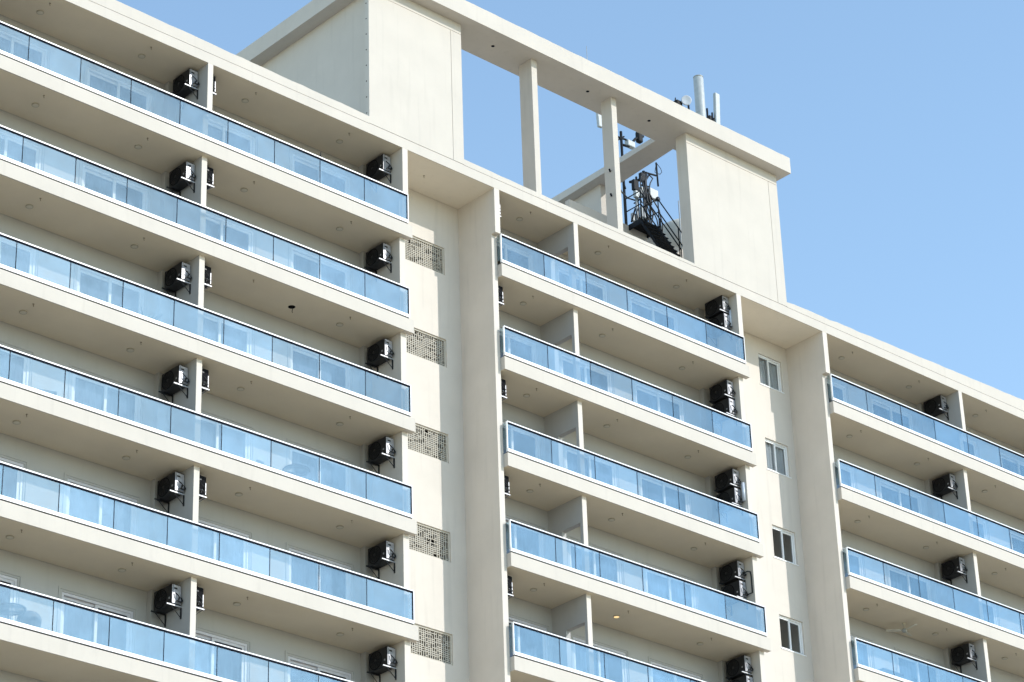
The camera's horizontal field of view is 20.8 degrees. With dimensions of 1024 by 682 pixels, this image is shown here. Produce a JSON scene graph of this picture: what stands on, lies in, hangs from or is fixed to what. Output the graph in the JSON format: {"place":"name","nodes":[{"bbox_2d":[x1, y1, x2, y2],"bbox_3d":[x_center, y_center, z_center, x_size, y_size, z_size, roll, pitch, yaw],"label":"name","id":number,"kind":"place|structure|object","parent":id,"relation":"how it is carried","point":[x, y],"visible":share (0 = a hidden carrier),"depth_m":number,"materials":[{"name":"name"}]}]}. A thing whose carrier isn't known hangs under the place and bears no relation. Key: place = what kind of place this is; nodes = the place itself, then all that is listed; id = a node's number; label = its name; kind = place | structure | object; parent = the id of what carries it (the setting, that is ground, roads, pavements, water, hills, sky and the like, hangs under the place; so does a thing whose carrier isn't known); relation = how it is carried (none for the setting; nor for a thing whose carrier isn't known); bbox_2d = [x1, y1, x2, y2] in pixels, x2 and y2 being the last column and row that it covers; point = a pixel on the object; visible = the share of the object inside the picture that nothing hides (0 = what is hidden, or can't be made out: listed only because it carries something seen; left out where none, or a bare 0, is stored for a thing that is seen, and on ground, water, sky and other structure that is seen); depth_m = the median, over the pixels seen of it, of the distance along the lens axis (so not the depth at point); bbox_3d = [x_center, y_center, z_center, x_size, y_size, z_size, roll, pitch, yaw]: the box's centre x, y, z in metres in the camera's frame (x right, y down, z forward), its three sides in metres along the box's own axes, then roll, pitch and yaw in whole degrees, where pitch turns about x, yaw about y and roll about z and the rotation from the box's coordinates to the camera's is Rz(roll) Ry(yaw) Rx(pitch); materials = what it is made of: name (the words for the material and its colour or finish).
{"place":"outdoors","nodes":[
{"label":"outdoors","id":0,"kind":"place"},
{"bbox_2d":[117,0,1023,399],"label":"sky","id":1,"kind":"structure","parent":0,"point":[899,124],"materials":[{"name":"blue"}]},
{"bbox_2d":[878,668,903,677],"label":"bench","id":2,"kind":"object","parent":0,"point":[888,671],"visible":0.45,"depth_m":88.88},
{"label":"ground","id":3,"kind":"structure","parent":0,"visible":0},
{"bbox_2d":[0,0,1023,681],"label":"apartment building","id":4,"kind":"structure","parent":3,"relation":"on","point":[276,554],"depth_m":80.28,"materials":[{"name":"beige paint"}]},
{"bbox_2d":[0,569,21,620],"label":"sliding door","id":5,"kind":"structure","parent":4,"relation":"in","point":[4,592],"depth_m":68.00,"materials":[{"name":"white glass"}]},
{"bbox_2d":[0,603,26,621],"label":"round table","id":6,"kind":"object","parent":4,"relation":"on","point":[13,612],"visible":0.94,"depth_m":66.47,"materials":[{"name":"white glass"}]},
{"bbox_2d":[0,452,28,501],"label":"sliding door","id":7,"kind":"structure","parent":4,"relation":"in","point":[9,475],"depth_m":69.40,"materials":[{"name":"white glass"}]},
{"bbox_2d":[0,340,34,387],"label":"sliding door","id":8,"kind":"structure","parent":4,"relation":"in","point":[15,373],"depth_m":70.84,"materials":[{"name":"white glass"}]},
{"bbox_2d":[0,231,40,277],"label":"sliding door","id":9,"kind":"structure","parent":4,"relation":"in","point":[7,255],"depth_m":72.22,"materials":[{"name":"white glass"}]},
{"bbox_2d":[0,130,45,171],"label":"sliding door","id":10,"kind":"structure","parent":4,"relation":"in","point":[10,151],"depth_m":73.65,"materials":[{"name":"white glass"}]},
{"bbox_2d":[0,26,51,70],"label":"sliding door","id":11,"kind":"structure","parent":4,"relation":"in","point":[15,50],"depth_m":75.10,"materials":[{"name":"white glass"}]},
{"bbox_2d":[16,611,41,627],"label":"tub chair","id":12,"kind":"object","parent":4,"relation":"on","point":[32,618],"visible":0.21,"depth_m":66.69,"materials":[{"name":"white plastic"}]},
{"bbox_2d":[56,586,137,653],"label":"sliding door","id":13,"kind":"structure","parent":4,"relation":"in","point":[76,622],"depth_m":69.46,"materials":[{"name":"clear glass"}]},
{"bbox_2d":[62,472,141,536],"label":"sliding door","id":14,"kind":"structure","parent":4,"relation":"in","point":[78,501],"depth_m":70.96,"materials":[{"name":"white glass"}]},
{"bbox_2d":[68,364,144,424],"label":"sliding door","id":15,"kind":"structure","parent":4,"relation":"in","point":[94,396],"depth_m":72.50,"materials":[{"name":"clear glass"}]},
{"bbox_2d":[73,259,148,316],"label":"sliding door","id":16,"kind":"structure","parent":4,"relation":"in","point":[86,285],"depth_m":73.75,"materials":[{"name":"white glass"}]},
{"bbox_2d":[79,160,152,213],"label":"sliding door","id":17,"kind":"structure","parent":4,"relation":"in","point":[107,189],"depth_m":75.39,"materials":[{"name":"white glass"}]},
{"bbox_2d":[84,62,155,113],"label":"sliding door","id":18,"kind":"structure","parent":4,"relation":"in","point":[116,92],"depth_m":76.84,"materials":[{"name":"white glass"}]},
{"bbox_2d":[151,583,182,626],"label":"air conditioner","id":19,"kind":"object","parent":4,"relation":"attached to","point":[168,598],"visible":1,"depth_m":70.03,"materials":[{"name":"black metal"}]},
{"bbox_2d":[154,472,185,513],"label":"air conditioner","id":20,"kind":"object","parent":4,"relation":"attached to","point":[171,486],"visible":0.98,"depth_m":71.49,"materials":[{"name":"black metal"}]},
{"bbox_2d":[158,365,189,403],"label":"air conditioner","id":21,"kind":"object","parent":4,"relation":"attached to","point":[175,380],"visible":1,"depth_m":72.90,"materials":[{"name":"black metal"}]},
{"bbox_2d":[162,262,191,303],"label":"air conditioner","id":22,"kind":"object","parent":4,"relation":"attached to","point":[178,277],"visible":1,"depth_m":74.34,"materials":[{"name":"black metal"}]},
{"bbox_2d":[166,161,195,202],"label":"air conditioner","id":23,"kind":"object","parent":4,"relation":"attached to","point":[182,176],"visible":1,"depth_m":75.75,"materials":[{"name":"black metal"}]},
{"bbox_2d":[173,68,198,108],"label":"air conditioner","id":24,"kind":"object","parent":4,"relation":"attached to","point":[185,83],"visible":0.98,"depth_m":77.11,"materials":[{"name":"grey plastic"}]},
{"bbox_2d":[196,587,203,614],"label":"air conditioner","id":25,"kind":"object","parent":4,"relation":"attached to","point":[199,598],"visible":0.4,"depth_m":70.13,"materials":[{"name":"black metal"}]},
{"bbox_2d":[199,475,206,501],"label":"air conditioner","id":26,"kind":"object","parent":4,"relation":"attached to","point":[202,486],"visible":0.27,"depth_m":71.58,"materials":[{"name":"black metal"}]},
{"bbox_2d":[201,368,208,393],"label":"air conditioner","id":27,"kind":"object","parent":4,"relation":"attached to","point":[205,379],"visible":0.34,"depth_m":73.03,"materials":[{"name":"black metal"}]},
{"bbox_2d":[204,265,211,289],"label":"air conditioner","id":28,"kind":"object","parent":4,"relation":"attached to","point":[207,276],"visible":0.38,"depth_m":74.46,"materials":[{"name":"black metal"}]},
{"bbox_2d":[206,166,213,190],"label":"air conditioner","id":29,"kind":"object","parent":4,"relation":"attached to","point":[210,174],"visible":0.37,"depth_m":75.90,"materials":[{"name":"black metal"}]},
{"bbox_2d":[195,625,251,681],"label":"sliding door","id":30,"kind":"structure","parent":4,"relation":"in","point":[205,654],"depth_m":71.94,"materials":[{"name":"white glass"}]},
{"bbox_2d":[197,515,252,570],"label":"sliding door","id":31,"kind":"structure","parent":4,"relation":"in","point":[208,541],"depth_m":73.43,"materials":[{"name":"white glass"}]},
{"bbox_2d":[200,409,254,460],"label":"sliding door","id":32,"kind":"structure","parent":4,"relation":"in","point":[209,434],"depth_m":74.66,"materials":[{"name":"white glass"}]},
{"bbox_2d":[203,307,255,355],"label":"sliding door","id":33,"kind":"structure","parent":4,"relation":"in","point":[211,331],"depth_m":76.36,"materials":[{"name":"white glass"}]},
{"bbox_2d":[205,213,257,254],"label":"sliding door","id":34,"kind":"structure","parent":4,"relation":"in","point":[208,231],"depth_m":77.63,"materials":[{"name":"white glass"}]},
{"bbox_2d":[208,114,258,156],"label":"sliding door","id":35,"kind":"structure","parent":4,"relation":"in","point":[213,133],"depth_m":79.09,"materials":[{"name":"white glass"}]},
{"bbox_2d":[282,464,310,478],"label":"round table","id":36,"kind":"object","parent":4,"relation":"on","point":[295,467],"visible":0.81,"depth_m":74.52,"materials":[{"name":"white glass"}]},
{"bbox_2d":[285,651,354,681],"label":"sliding door","id":37,"kind":"structure","parent":4,"relation":"in","point":[294,675],"depth_m":73.75,"materials":[{"name":"white glass"}]},
{"bbox_2d":[287,338,353,391],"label":"sliding door","id":38,"kind":"structure","parent":4,"relation":"in","point":[308,366],"depth_m":78.26,"materials":[{"name":"white glass"}]},
{"bbox_2d":[286,542,354,601],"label":"sliding door","id":39,"kind":"structure","parent":4,"relation":"in","point":[303,573],"depth_m":75.36,"materials":[{"name":"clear glass"}]},
{"bbox_2d":[288,243,353,292],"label":"sliding door","id":40,"kind":"structure","parent":4,"relation":"in","point":[309,268],"depth_m":79.70,"materials":[{"name":"white glass"}]},
{"bbox_2d":[287,438,354,494],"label":"sliding door","id":41,"kind":"structure","parent":4,"relation":"in","point":[330,476],"depth_m":76.96,"materials":[{"name":"white glass"}]},
{"bbox_2d":[289,148,353,196],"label":"sliding door","id":42,"kind":"structure","parent":4,"relation":"in","point":[325,180],"depth_m":81.24,"materials":[{"name":"white glass"}]},
{"bbox_2d":[364,243,392,281],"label":"air conditioner","id":43,"kind":"object","parent":4,"relation":"attached to","point":[378,256],"visible":0.99,"depth_m":80.04,"materials":[{"name":"black metal"}]},
{"bbox_2d":[366,154,391,191],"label":"air conditioner","id":44,"kind":"object","parent":4,"relation":"attached to","point":[378,168],"visible":0.98,"depth_m":81.40,"materials":[{"name":"black metal"}]},
{"bbox_2d":[365,338,393,377],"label":"air conditioner","id":45,"kind":"object","parent":4,"relation":"attached to","point":[380,352],"visible":1,"depth_m":78.58,"materials":[{"name":"black metal"}]},
{"bbox_2d":[366,540,395,579],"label":"air conditioner","id":46,"kind":"object","parent":4,"relation":"attached to","point":[381,554],"visible":1,"depth_m":75.71,"materials":[{"name":"black metal"}]},
{"bbox_2d":[366,436,395,473],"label":"air conditioner","id":47,"kind":"object","parent":4,"relation":"attached to","point":[381,450],"visible":1,"depth_m":77.14,"materials":[{"name":"black metal"}]},
{"bbox_2d":[367,646,397,681],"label":"air conditioner","id":48,"kind":"object","parent":4,"relation":"attached to","point":[382,660],"visible":1,"depth_m":74.26,"materials":[{"name":"black metal"}]},
{"bbox_2d":[504,475,509,497],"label":"air conditioner","id":49,"kind":"object","parent":4,"relation":"attached to","point":[506,483],"visible":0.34,"depth_m":79.43,"materials":[{"name":"black metal"}]},
{"bbox_2d":[507,575,513,598],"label":"air conditioner","id":50,"kind":"object","parent":4,"relation":"attached to","point":[510,585],"visible":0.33,"depth_m":78.00,"materials":[{"name":"black metal"}]},
{"bbox_2d":[497,236,536,272],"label":"sliding door","id":51,"kind":"structure","parent":4,"relation":"in","point":[509,257],"depth_m":85.87,"materials":[{"name":"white glass"}]},
{"bbox_2d":[499,325,539,364],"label":"sliding door","id":52,"kind":"structure","parent":4,"relation":"in","point":[515,349],"depth_m":84.42,"materials":[{"name":"white glass"}]},
{"bbox_2d":[502,417,543,460],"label":"sliding door","id":53,"kind":"structure","parent":4,"relation":"in","point":[511,428],"depth_m":82.88,"materials":[{"name":"white glass"}]},
{"bbox_2d":[505,513,547,559],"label":"sliding door","id":54,"kind":"structure","parent":4,"relation":"in","point":[524,541],"depth_m":81.46,"materials":[{"name":"white glass"}]},
{"bbox_2d":[508,612,551,661],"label":"sliding door","id":55,"kind":"structure","parent":4,"relation":"in","point":[532,638],"depth_m":80.06,"materials":[{"name":"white glass"}]},
{"bbox_2d":[555,261,610,303],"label":"sliding door","id":56,"kind":"structure","parent":4,"relation":"in","point":[592,292],"depth_m":87.63,"materials":[{"name":"white glass"}]},
{"bbox_2d":[559,351,615,394],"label":"sliding door","id":57,"kind":"structure","parent":4,"relation":"in","point":[597,381],"depth_m":86.19,"materials":[{"name":"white glass"}]},
{"bbox_2d":[562,440,620,488],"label":"sliding door","id":58,"kind":"structure","parent":4,"relation":"in","point":[602,473],"depth_m":84.77,"materials":[{"name":"white glass"}]},
{"bbox_2d":[566,534,625,585],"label":"sliding door","id":59,"kind":"structure","parent":4,"relation":"in","point":[607,568],"depth_m":83.27,"materials":[{"name":"white glass"}]},
{"bbox_2d":[570,632,630,681],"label":"sliding door","id":60,"kind":"structure","parent":4,"relation":"in","point":[580,664],"depth_m":81.56,"materials":[{"name":"white glass"}]},
{"bbox_2d":[618,131,643,224],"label":"antenna mast","id":61,"kind":"object","parent":4,"relation":"attached to","point":[638,139],"visible":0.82,"depth_m":100.46,"materials":[{"name":"metal"}]},
{"bbox_2d":[621,162,662,231],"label":"antenna mast","id":62,"kind":"object","parent":4,"relation":"attached to","point":[650,194],"visible":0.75,"depth_m":95.59,"materials":[{"name":"metal"}]},
{"bbox_2d":[625,191,682,257],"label":"steel stair","id":63,"kind":"object","parent":4,"relation":"on","point":[655,233],"visible":0.61,"depth_m":92.22,"materials":[{"name":"black metal"}]},
{"bbox_2d":[627,291,681,333],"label":"sliding door","id":64,"kind":"structure","parent":4,"relation":"in","point":[656,319],"depth_m":89.42,"materials":[{"name":"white glass"}]},
{"bbox_2d":[632,380,687,422],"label":"sliding door","id":65,"kind":"structure","parent":4,"relation":"in","point":[656,404],"depth_m":88.06,"materials":[{"name":"white glass"}]},
{"bbox_2d":[637,468,693,514],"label":"sliding door","id":66,"kind":"structure","parent":4,"relation":"in","point":[669,498],"depth_m":86.65,"materials":[{"name":"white glass"}]},
{"bbox_2d":[643,561,699,610],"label":"sliding door","id":67,"kind":"structure","parent":4,"relation":"in","point":[660,587],"depth_m":85.06,"materials":[{"name":"white glass"}]},
{"bbox_2d":[661,201,682,248],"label":"water tank","id":68,"kind":"object","parent":4,"relation":"on","point":[673,226],"visible":0.12,"depth_m":96.04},
{"bbox_2d":[648,656,704,681],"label":"sliding door","id":69,"kind":"structure","parent":4,"relation":"in","point":[669,677],"depth_m":83.60,"materials":[{"name":"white glass"}]},
{"bbox_2d":[673,95,691,109],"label":"dish antenna","id":70,"kind":"object","parent":4,"relation":"on","point":[686,100],"visible":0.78,"depth_m":92.44,"materials":[{"name":"metal"}]},
{"bbox_2d":[693,74,705,116],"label":"panel antenna","id":71,"kind":"object","parent":4,"relation":"on","point":[699,95],"visible":0.66,"depth_m":93.07,"materials":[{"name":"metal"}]},
{"bbox_2d":[706,92,719,123],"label":"panel antenna","id":72,"kind":"object","parent":4,"relation":"on","point":[716,106],"visible":0.53,"depth_m":93.52,"materials":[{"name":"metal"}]},
{"bbox_2d":[705,295,730,319],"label":"air conditioner","id":73,"kind":"object","parent":4,"relation":"attached to","point":[717,306],"visible":1,"depth_m":89.84,"materials":[{"name":"black metal"}]},
{"bbox_2d":[707,313,732,347],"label":"air conditioner","id":74,"kind":"object","parent":4,"relation":"attached to","point":[722,320],"visible":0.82,"depth_m":89.53,"materials":[{"name":"black metal"}]},
{"bbox_2d":[709,379,735,406],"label":"air conditioner","id":75,"kind":"object","parent":4,"relation":"attached to","point":[722,390],"visible":1,"depth_m":88.45,"materials":[{"name":"black metal"}]},
{"bbox_2d":[711,398,737,432],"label":"air conditioner","id":76,"kind":"object","parent":4,"relation":"attached to","point":[726,406],"visible":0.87,"depth_m":88.16,"materials":[{"name":"black metal"}]},
{"bbox_2d":[714,468,740,493],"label":"air conditioner","id":77,"kind":"object","parent":4,"relation":"attached to","point":[727,480],"visible":0.99,"depth_m":87.05,"materials":[{"name":"black metal"}]},
{"bbox_2d":[716,487,742,522],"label":"air conditioner","id":78,"kind":"object","parent":4,"relation":"attached to","point":[732,495],"visible":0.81,"depth_m":86.74,"materials":[{"name":"black metal"}]},
{"bbox_2d":[719,560,745,585],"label":"air conditioner","id":79,"kind":"object","parent":4,"relation":"attached to","point":[732,572],"visible":0.99,"depth_m":85.66,"materials":[{"name":"black metal"}]},
{"bbox_2d":[721,580,747,615],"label":"air conditioner","id":80,"kind":"object","parent":4,"relation":"attached to","point":[737,588],"visible":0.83,"depth_m":85.35,"materials":[{"name":"black metal"}]},
{"bbox_2d":[725,655,753,680],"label":"air conditioner","id":81,"kind":"object","parent":4,"relation":"attached to","point":[739,667],"visible":1,"depth_m":84.21,"materials":[{"name":"black metal"}]},
{"bbox_2d":[730,675,752,681],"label":"air conditioner","id":82,"kind":"object","parent":4,"relation":"attached to","point":[745,678],"visible":1,"depth_m":83.91,"materials":[{"name":"black metal"}]},
{"bbox_2d":[758,354,783,393],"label":"window","id":83,"kind":"structure","parent":4,"relation":"in","point":[768,368],"depth_m":92.44,"materials":[{"name":"white glass"}]},
{"bbox_2d":[765,438,791,478],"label":"window","id":84,"kind":"structure","parent":4,"relation":"in","point":[775,452],"depth_m":91.01,"materials":[{"name":"white glass"}]},
{"bbox_2d":[772,525,798,565],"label":"window","id":85,"kind":"structure","parent":4,"relation":"in","point":[782,531],"depth_m":89.58,"materials":[{"name":"white glass"}]},
{"bbox_2d":[779,615,806,656],"bbox_3d":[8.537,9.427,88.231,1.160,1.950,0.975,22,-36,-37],"label":"window","id":86,"kind":"structure","parent":4,"relation":"in","point":[788,620],"depth_m":88.12,"materials":[{"name":"white plastic"}]},
{"bbox_2d":[826,376,849,403],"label":"sliding door","id":87,"kind":"structure","parent":4,"relation":"in","point":[835,392],"depth_m":94.68,"materials":[{"name":"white glass"}]},
{"bbox_2d":[834,458,857,489],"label":"sliding door","id":88,"kind":"structure","parent":4,"relation":"in","point":[851,471],"depth_m":93.23,"materials":[{"name":"white glass"}]},
{"bbox_2d":[842,544,866,577],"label":"sliding door","id":89,"kind":"structure","parent":4,"relation":"in","point":[860,565],"depth_m":91.70,"materials":[{"name":"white glass"}]},
{"bbox_2d":[850,632,875,668],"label":"sliding door","id":90,"kind":"structure","parent":4,"relation":"in","point":[859,647],"depth_m":90.30,"materials":[{"name":"white glass"}]},
{"bbox_2d":[869,394,915,431],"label":"sliding door","id":91,"kind":"structure","parent":4,"relation":"in","point":[889,416],"depth_m":96.43,"materials":[{"name":"white glass"}]},
{"bbox_2d":[886,623,916,635],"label":"ceiling fan","id":92,"kind":"object","parent":4,"relation":"hanging from","point":[904,630],"visible":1,"depth_m":90.81},
{"bbox_2d":[877,477,925,515],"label":"sliding door","id":93,"kind":"structure","parent":4,"relation":"in","point":[887,495],"depth_m":94.80,"materials":[{"name":"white glass"}]},
{"bbox_2d":[886,560,934,602],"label":"sliding door","id":94,"kind":"structure","parent":4,"relation":"in","point":[898,582],"depth_m":93.37,"materials":[{"name":"white glass"}]},
{"bbox_2d":[894,647,942,681],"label":"sliding door","id":95,"kind":"structure","parent":4,"relation":"in","point":[914,672],"depth_m":91.90,"materials":[{"name":"white glass"}]},
{"bbox_2d":[923,395,948,426],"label":"air conditioner","id":96,"kind":"object","parent":4,"relation":"attached to","point":[935,406],"visible":0.98,"depth_m":96.65,"materials":[{"name":"black metal"}]},
{"bbox_2d":[932,473,957,505],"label":"air conditioner","id":97,"kind":"object","parent":4,"relation":"attached to","point":[944,484],"visible":1,"depth_m":95.27,"materials":[{"name":"black metal"}]},
{"bbox_2d":[941,557,967,588],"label":"air conditioner","id":98,"kind":"object","parent":4,"relation":"attached to","point":[954,568],"visible":1,"depth_m":93.82,"materials":[{"name":"black metal"}]},
{"bbox_2d":[951,643,977,673],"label":"air conditioner","id":99,"kind":"object","parent":4,"relation":"attached to","point":[963,654],"visible":1,"depth_m":92.38,"materials":[{"name":"black metal"}]},
{"bbox_2d":[962,433,980,458],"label":"sliding door","id":100,"kind":"structure","parent":4,"relation":"in","point":[973,443],"depth_m":98.88,"materials":[{"name":"white glass"}]},
{"bbox_2d":[972,515,990,540],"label":"sliding door","id":101,"kind":"structure","parent":4,"relation":"in","point":[983,523],"depth_m":97.42,"materials":[{"name":"white glass"}]},
{"bbox_2d":[981,595,1000,626],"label":"sliding door","id":102,"kind":"structure","parent":4,"relation":"in","point":[994,613],"depth_m":96.01,"materials":[{"name":"white glass"}]},
{"bbox_2d":[998,448,1023,476],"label":"sliding door","id":103,"kind":"structure","parent":4,"relation":"in","point":[1016,468],"depth_m":100.39,"materials":[{"name":"white glass"}]},
{"bbox_2d":[1008,529,1023,553],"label":"sliding door","id":104,"kind":"structure","parent":4,"relation":"in","point":[1017,546],"depth_m":98.84,"materials":[{"name":"white glass"}]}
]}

